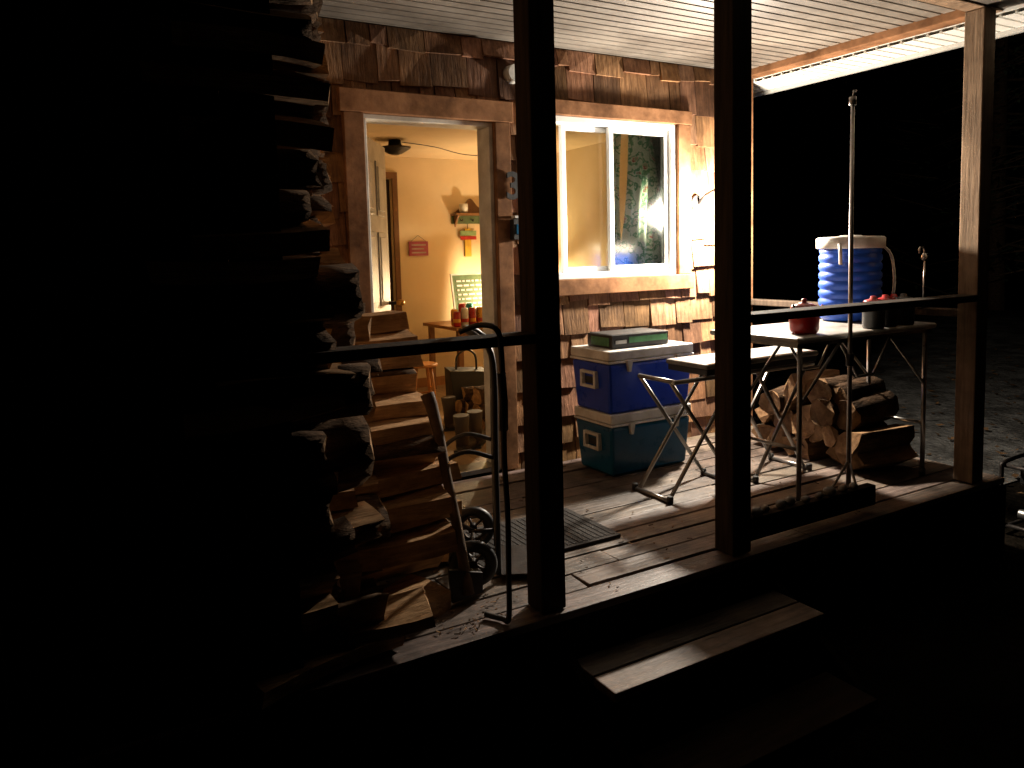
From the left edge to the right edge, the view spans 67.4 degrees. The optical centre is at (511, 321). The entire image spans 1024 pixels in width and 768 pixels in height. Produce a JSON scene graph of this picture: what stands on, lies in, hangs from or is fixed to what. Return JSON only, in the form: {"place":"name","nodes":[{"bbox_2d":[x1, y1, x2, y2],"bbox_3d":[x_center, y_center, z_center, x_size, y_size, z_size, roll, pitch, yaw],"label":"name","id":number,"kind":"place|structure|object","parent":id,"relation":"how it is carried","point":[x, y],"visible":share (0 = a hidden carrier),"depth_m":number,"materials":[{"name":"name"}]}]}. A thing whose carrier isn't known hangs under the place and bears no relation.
{"place":"outdoors","nodes":[
{"label":"outdoors","id":0,"kind":"place"},
{"bbox_2d":[382,139,410,154],"bbox_3d":[-0.959,-1.428,6.292,0.280,0.120,0.280,-4,6,-30],"label":"ceiling light","id":1,"kind":"object","parent":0,"point":[394,147],"visible":0.92,"depth_m":6.24,"materials":[{"name":"black metal"}]},
{"bbox_2d":[258,246,1023,767],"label":"ground","id":2,"kind":"structure","parent":0,"point":[936,668],"depth_m":3.09,"materials":[{"name":"soil"}]},
{"bbox_2d":[0,0,1023,767],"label":"porch","id":3,"kind":"object","parent":2,"relation":"on","point":[908,528],"visible":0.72,"depth_m":2.47,"materials":[{"name":"brown wood"}]},
{"bbox_2d":[19,0,461,741],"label":"firewood stack","id":4,"kind":"object","parent":3,"relation":"on","point":[373,502],"visible":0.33,"depth_m":2.36,"materials":[{"name":"brown wood"}]},
{"bbox_2d":[420,391,482,602],"bbox_3d":[-0.235,0.656,2.946,0.140,0.764,0.276,-4,6,-30],"label":"axe","id":5,"kind":"object","parent":3,"relation":"on","point":[465,580],"visible":0.98,"depth_m":2.91,"materials":[{"name":"brown wood"}]},
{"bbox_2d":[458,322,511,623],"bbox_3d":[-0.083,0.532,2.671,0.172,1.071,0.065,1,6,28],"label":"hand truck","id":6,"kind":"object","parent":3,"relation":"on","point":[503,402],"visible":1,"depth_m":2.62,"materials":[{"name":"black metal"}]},
{"bbox_2d":[446,325,526,584],"bbox_3d":[-0.122,0.516,3.162,0.460,1.014,0.442,-2,5,-3],"label":"hand truck","id":7,"kind":"object","parent":3,"relation":"on","point":[495,561],"visible":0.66,"depth_m":3.03,"materials":[{"name":"black metal"}]},
{"bbox_2d":[444,508,620,570],"bbox_3d":[0.038,0.983,3.479,0.800,0.016,0.440,-4,6,-30],"label":"door mat","id":8,"kind":"object","parent":3,"relation":"on","point":[580,531],"depth_m":3.51,"materials":[{"name":"grey rubber"}]},
{"bbox_2d":[574,403,690,475],"bbox_3d":[0.739,0.684,4.671,0.636,0.365,0.386,-4,6,-30],"label":"cooler","id":9,"kind":"object","parent":3,"relation":"on","point":[615,444],"visible":0.84,"depth_m":4.50,"materials":[{"name":"teal plastic"}]},
{"bbox_2d":[570,340,693,413],"bbox_3d":[0.728,0.319,4.632,0.666,0.365,0.396,-4,6,-30],"label":"cooler","id":10,"kind":"object","parent":9,"relation":"on","point":[607,380],"visible":0.84,"depth_m":4.46,"materials":[{"name":"blue plastic"}]},
{"bbox_2d":[588,328,667,348],"bbox_3d":[0.696,0.097,4.604,0.424,0.080,0.247,-4,6,-30],"label":"stove","id":11,"kind":"object","parent":10,"relation":"on","point":[622,338],"visible":1,"depth_m":4.51,"materials":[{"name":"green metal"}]},
{"bbox_2d":[379,442,939,634],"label":"wood chips","id":12,"kind":"object","parent":3,"relation":"on","point":[479,624],"visible":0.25,"depth_m":3.01,"materials":[{"name":"brown wood"}]},
{"bbox_2d":[632,346,817,503],"bbox_3d":[1.203,0.541,4.291,1.118,0.699,0.327,-4,6,-30],"label":"folding table","id":13,"kind":"object","parent":3,"relation":"on","point":[704,364],"visible":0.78,"depth_m":4.23,"materials":[{"name":"black plastic"}]},
{"bbox_2d":[751,482,857,516],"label":"river stones","id":14,"kind":"object","parent":3,"relation":"on","point":[758,511],"visible":0.99,"depth_m":3.48,"materials":[{"name":"grey stone"}]},
{"bbox_2d":[710,319,936,501],"bbox_3d":[1.717,0.451,4.238,1.130,0.857,0.590,-4,6,-30],"label":"folding table","id":15,"kind":"object","parent":3,"relation":"on","point":[779,335],"visible":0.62,"depth_m":4.00,"materials":[{"name":"metal"}]},
{"bbox_2d":[789,298,822,333],"bbox_3d":[1.471,-0.030,3.868,0.148,0.175,0.174,3,7,43],"label":"cooking pot","id":16,"kind":"object","parent":15,"relation":"on","point":[810,325],"visible":0.64,"depth_m":3.81,"materials":[{"name":"red metal"}]},
{"bbox_2d":[816,235,895,321],"bbox_3d":[1.969,-0.255,4.452,0.428,0.491,0.402,-6,6,-38],"label":"water jug","id":17,"kind":"object","parent":15,"relation":"on","point":[833,275],"visible":0.77,"depth_m":4.33,"materials":[{"name":"blue plastic"},{"name":"white plastic"}]},
{"bbox_2d":[862,296,884,328],"bbox_3d":[1.912,-0.051,4.011,0.116,0.169,0.160,-17,16,-72],"label":"cooking pot","id":18,"kind":"object","parent":15,"relation":"on","point":[874,320],"visible":0.56,"depth_m":3.98,"materials":[{"name":"grey metal"}]},
{"bbox_2d":[878,294,897,326],"bbox_3d":[2.013,-0.061,4.094,0.127,0.169,0.168,-16,16,-71],"label":"cooking pot","id":19,"kind":"object","parent":15,"relation":"on","point":[891,318],"visible":0.44,"depth_m":4.05,"materials":[{"name":"metal"}]},
{"bbox_2d":[894,293,914,324],"bbox_3d":[2.141,-0.070,4.155,0.116,0.169,0.160,-17,16,-72],"label":"cooking pot","id":20,"kind":"object","parent":15,"relation":"on","point":[906,316],"visible":0.46,"depth_m":4.12,"materials":[{"name":"metal"}]},
{"bbox_2d":[751,369,918,469],"bbox_3d":[1.942,0.583,4.775,0.506,0.576,1.044,-4,6,-30],"label":"firewood stack","id":21,"kind":"object","parent":3,"relation":"on","point":[878,441],"visible":0.82,"depth_m":4.50,"materials":[{"name":"brown wood"}]},
{"bbox_2d":[832,90,856,487],"bbox_3d":[1.694,-0.106,3.789,0.232,2.040,0.178,-4,6,-30],"label":"lantern pole","id":22,"kind":"object","parent":3,"relation":"on","point":[849,364],"visible":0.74,"depth_m":3.79,"materials":[{"name":"metal"}]},
{"bbox_2d":[915,246,931,307],"bbox_3d":[2.352,-0.256,4.387,0.109,0.351,0.040,-4,6,-30],"label":"utensil hook","id":23,"kind":"object","parent":3,"relation":"attached to","point":[924,256],"visible":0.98,"depth_m":4.38,"materials":[{"name":"metal"}]},
{"bbox_2d":[316,16,752,483],"bbox_3d":[-2.116,-0.973,4.899,8.150,4.580,7.300,-4,6,-30],"label":"wooden cabin","id":24,"kind":"object","parent":2,"relation":"on","point":[635,152],"visible":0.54,"depth_m":4.96,"materials":[{"name":"brown wood"}]},
{"bbox_2d":[367,136,404,311],"bbox_3d":[-0.807,-0.108,4.673,0.203,1.970,0.740,-1,5,2],"label":"entry door","id":25,"kind":"structure","parent":24,"relation":"in","point":[375,152],"depth_m":4.70,"materials":[{"name":"paint"}]},
{"bbox_2d":[386,172,401,310],"bbox_3d":[-1.480,-0.357,7.271,0.870,2.100,0.125,-4,6,-30],"label":"inner doorway","id":26,"kind":"structure","parent":24,"relation":"in","point":[389,175],"depth_m":7.40,"materials":[{"name":"brown wood"}]},
{"bbox_2d":[408,235,427,255],"bbox_3d":[-0.915,-0.746,7.512,0.200,0.202,0.022,-4,6,-30],"label":"painted sign","id":27,"kind":"object","parent":24,"relation":"attached to","point":[418,248],"visible":1,"depth_m":7.51,"materials":[{"name":"red paint"}]},
{"bbox_2d":[413,361,437,403],"bbox_3d":[-0.746,0.549,6.388,0.270,0.412,0.270,-4,6,-30],"label":"stool","id":28,"kind":"object","parent":24,"relation":"on","point":[428,365],"visible":0.48,"depth_m":6.33,"materials":[{"name":"brown wood"}]},
{"bbox_2d":[401,142,477,155],"bbox_3d":[-0.485,-1.517,6.835,1.338,0.043,0.043,-8,8,-52],"label":"ceiling cable","id":29,"kind":"object","parent":24,"relation":"attached to","point":[438,147],"visible":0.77,"depth_m":6.60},
{"bbox_2d":[441,395,455,430],"bbox_3d":[-0.388,0.679,5.726,0.276,0.253,0.108,-2,5,-4],"label":"log","id":30,"kind":"object","parent":24,"relation":"on","point":[448,405],"visible":0.52,"depth_m":5.68,"materials":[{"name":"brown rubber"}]},
{"bbox_2d":[423,321,482,388],"bbox_3d":[-0.232,0.323,7.413,1.020,0.654,0.740,-4,6,-30],"label":"side table","id":31,"kind":"object","parent":24,"relation":"on","point":[446,325],"visible":0.17,"depth_m":7.27,"materials":[{"name":"brown wood"}]},
{"bbox_2d":[451,309,457,325],"bbox_3d":[-0.523,-0.038,6.996,0.070,0.152,0.070,-4,6,-30],"label":"drink can","id":32,"kind":"object","parent":31,"relation":"on","point":[452,310],"visible":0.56,"depth_m":6.97,"materials":[{"name":"gold metal"}]},
{"bbox_2d":[453,311,460,326],"bbox_3d":[-0.493,-0.022,6.887,0.070,0.138,0.070,-4,6,-30],"label":"drink can","id":33,"kind":"object","parent":31,"relation":"on","point":[456,318],"visible":1,"depth_m":6.86,"materials":[{"name":"red metal"}]},
{"bbox_2d":[458,303,465,312],"bbox_3d":[-0.456,-0.067,7.033,0.070,0.200,0.070,-4,6,-30],"label":"drink can","id":34,"kind":"object","parent":31,"relation":"on","point":[461,305],"visible":0.29,"depth_m":7.00,"materials":[{"name":"red metal"}]},
{"bbox_2d":[461,308,468,325],"bbox_3d":[-0.426,-0.041,6.925,0.070,0.166,0.070,-4,6,-30],"label":"drink can","id":35,"kind":"object","parent":31,"relation":"on","point":[464,317],"visible":0.9,"depth_m":6.90,"materials":[{"name":"white metal"}]},
{"bbox_2d":[449,273,481,308],"bbox_3d":[-0.352,-0.230,7.326,0.470,0.470,0.114,-4,6,-30],"label":"letter board","id":36,"kind":"object","parent":31,"relation":"on","point":[465,288],"visible":0.41,"depth_m":7.29,"materials":[{"name":"green paint"}]},
{"bbox_2d":[466,303,472,316],"bbox_3d":[-0.389,-0.072,7.072,0.070,0.200,0.070,-4,6,-30],"label":"drink can","id":37,"kind":"object","parent":31,"relation":"on","point":[468,305],"visible":0.33,"depth_m":7.04,"materials":[{"name":"green metal"}]},
{"bbox_2d":[468,307,475,324],"bbox_3d":[-0.359,-0.046,6.964,0.070,0.166,0.070,-4,6,-30],"label":"drink can","id":38,"kind":"object","parent":31,"relation":"on","point":[472,315],"visible":0.83,"depth_m":6.93,"materials":[{"name":"red metal"}]},
{"bbox_2d":[476,307,481,321],"bbox_3d":[-0.291,-0.051,7.003,0.070,0.166,0.070,-4,6,-30],"label":"drink can","id":39,"kind":"object","parent":31,"relation":"on","point":[478,314],"visible":0.53,"depth_m":6.97,"materials":[{"name":"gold metal"}]},
{"bbox_2d":[444,350,483,401],"bbox_3d":[-0.357,0.490,6.107,0.339,0.557,0.188,-4,6,-30],"label":"tote bag","id":40,"kind":"object","parent":24,"relation":"on","point":[457,378],"visible":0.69,"depth_m":6.04,"materials":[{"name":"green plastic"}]},
{"bbox_2d":[453,413,476,452],"bbox_3d":[-0.291,0.730,5.129,0.107,0.253,0.275,1,6,29],"label":"log","id":41,"kind":"object","parent":24,"relation":"on","point":[461,422],"visible":0.77,"depth_m":5.03,"materials":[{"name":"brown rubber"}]},
{"bbox_2d":[451,199,479,226],"bbox_3d":[-0.393,-1.099,7.723,0.440,0.282,0.138,-4,6,-30],"label":"wall shelf","id":42,"kind":"object","parent":24,"relation":"attached to","point":[471,216],"depth_m":7.74,"materials":[{"name":"green wood"}]},
{"bbox_2d":[459,203,467,212],"bbox_3d":[-0.484,-1.129,7.657,0.090,0.095,0.090,-4,6,-30],"label":"mug","id":43,"kind":"object","parent":42,"relation":"on","point":[463,207],"visible":0.94,"depth_m":7.62,"materials":[{"name":"white ceramic"}]},
{"bbox_2d":[460,224,476,256],"bbox_3d":[-0.446,-0.840,7.770,0.180,0.360,0.030,-4,6,-30],"label":"hanging sign","id":44,"kind":"object","parent":24,"relation":"attached to","point":[467,235],"visible":1,"depth_m":7.76,"materials":[{"name":"yellow paint"}]},
{"bbox_2d":[455,385,485,431],"bbox_3d":[-0.210,0.630,5.785,0.458,0.349,0.537,-4,6,-30],"label":"kindling stack","id":45,"kind":"object","parent":24,"relation":"on","point":[473,397],"visible":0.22,"depth_m":5.69,"materials":[{"name":"brown wood"}]},
{"bbox_2d":[467,409,485,448],"bbox_3d":[-0.240,0.717,5.262,0.108,0.254,0.276,-1,5,5],"label":"log","id":46,"kind":"object","parent":24,"relation":"on","point":[475,420],"visible":0.64,"depth_m":5.14,"materials":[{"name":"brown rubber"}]},
{"bbox_2d":[556,115,676,279],"bbox_3d":[0.619,-0.790,4.974,1.070,1.000,0.120,-4,6,-30],"label":"window frame","id":47,"kind":"structure","parent":24,"relation":"in","point":[608,127],"depth_m":4.98,"materials":[{"name":"plastic"}]},
{"bbox_2d":[691,189,713,210],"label":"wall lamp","id":48,"kind":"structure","parent":24,"relation":"attached to","point":[697,202],"depth_m":5.25,"materials":[{"name":"metal"}]},
{"bbox_2d":[999,453,1023,531],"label":"portable generator","id":49,"kind":"object","parent":2,"relation":"on","point":[1020,512],"visible":0.54,"depth_m":4.56,"materials":[{"name":"metal"}]},
{"bbox_2d":[753,36,1018,250],"label":"sky","id":50,"kind":"structure","parent":0,"point":[893,97],"materials":[{"name":"black"}]},
{"bbox_2d":[753,307,1023,483],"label":"gravel yard","id":51,"kind":"structure","parent":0,"point":[1005,330],"depth_m":9.81,"materials":[{"name":"grey gravel"}]},
{"bbox_2d":[757,324,1023,493],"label":"fallen leaves","id":52,"kind":"object","parent":51,"relation":"on","point":[1013,475],"visible":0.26,"depth_m":9.37,"materials":[{"name":"brown plant"}]}
]}

